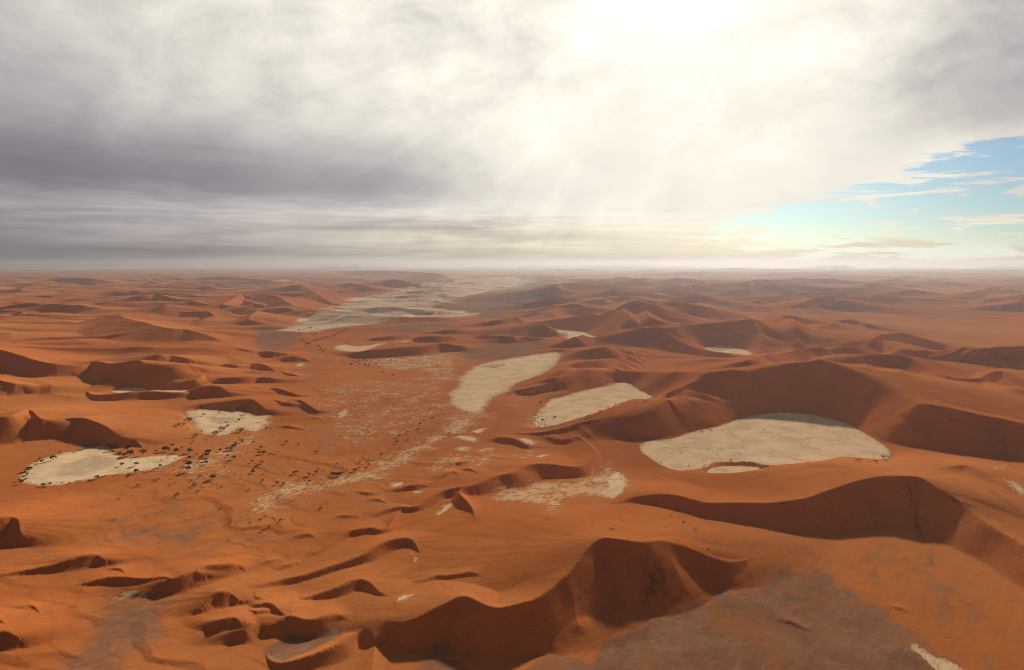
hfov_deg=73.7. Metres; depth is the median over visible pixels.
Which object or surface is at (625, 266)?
mountains
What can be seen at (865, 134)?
sky
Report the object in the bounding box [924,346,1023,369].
dune
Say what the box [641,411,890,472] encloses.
clay pan
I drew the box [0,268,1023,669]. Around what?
ground
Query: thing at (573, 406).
clay pan
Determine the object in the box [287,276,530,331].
riverbed
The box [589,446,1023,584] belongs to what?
dune
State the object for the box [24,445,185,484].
clay pan
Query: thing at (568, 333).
clay pan
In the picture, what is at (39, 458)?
desert scrub
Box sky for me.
[0,0,1023,268]
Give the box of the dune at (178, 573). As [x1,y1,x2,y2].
[85,549,264,594]
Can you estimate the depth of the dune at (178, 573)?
1420.42 m
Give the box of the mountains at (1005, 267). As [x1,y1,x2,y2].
[972,266,1023,269]
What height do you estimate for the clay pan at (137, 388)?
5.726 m
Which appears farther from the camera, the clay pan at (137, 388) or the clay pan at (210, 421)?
the clay pan at (137, 388)
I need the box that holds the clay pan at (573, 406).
[533,382,652,426]
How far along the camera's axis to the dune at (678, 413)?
2703.82 m
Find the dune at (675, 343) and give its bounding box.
[526,326,748,357]
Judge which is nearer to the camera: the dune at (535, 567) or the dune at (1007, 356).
the dune at (535, 567)
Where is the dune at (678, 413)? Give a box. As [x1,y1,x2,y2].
[500,390,759,438]
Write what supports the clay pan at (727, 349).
on the ground
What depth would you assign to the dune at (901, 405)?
3002.88 m
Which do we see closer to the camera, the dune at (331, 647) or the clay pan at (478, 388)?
the dune at (331, 647)
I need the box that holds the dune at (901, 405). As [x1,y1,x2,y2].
[536,352,1023,457]
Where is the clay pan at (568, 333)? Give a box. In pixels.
[554,328,595,338]
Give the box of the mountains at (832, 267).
[794,265,865,269]
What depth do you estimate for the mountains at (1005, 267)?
63132.39 m
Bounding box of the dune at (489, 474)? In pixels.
[372,435,600,515]
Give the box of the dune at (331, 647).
[269,630,360,669]
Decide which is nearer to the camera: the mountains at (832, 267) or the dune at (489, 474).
the dune at (489, 474)
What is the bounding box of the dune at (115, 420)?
[0,395,199,446]
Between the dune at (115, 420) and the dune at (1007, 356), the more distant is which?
the dune at (1007, 356)
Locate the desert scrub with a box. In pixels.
[21,319,892,553]
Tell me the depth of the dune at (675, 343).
5375.78 m
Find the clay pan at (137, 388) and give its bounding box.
[114,386,189,392]
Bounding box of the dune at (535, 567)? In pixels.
[302,480,824,655]
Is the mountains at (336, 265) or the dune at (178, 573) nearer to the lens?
the dune at (178, 573)
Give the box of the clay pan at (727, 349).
[705,344,751,354]
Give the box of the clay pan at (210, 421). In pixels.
[189,408,268,434]
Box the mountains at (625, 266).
[449,264,762,268]
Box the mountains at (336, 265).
[6,262,443,269]
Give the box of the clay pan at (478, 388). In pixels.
[450,351,560,412]

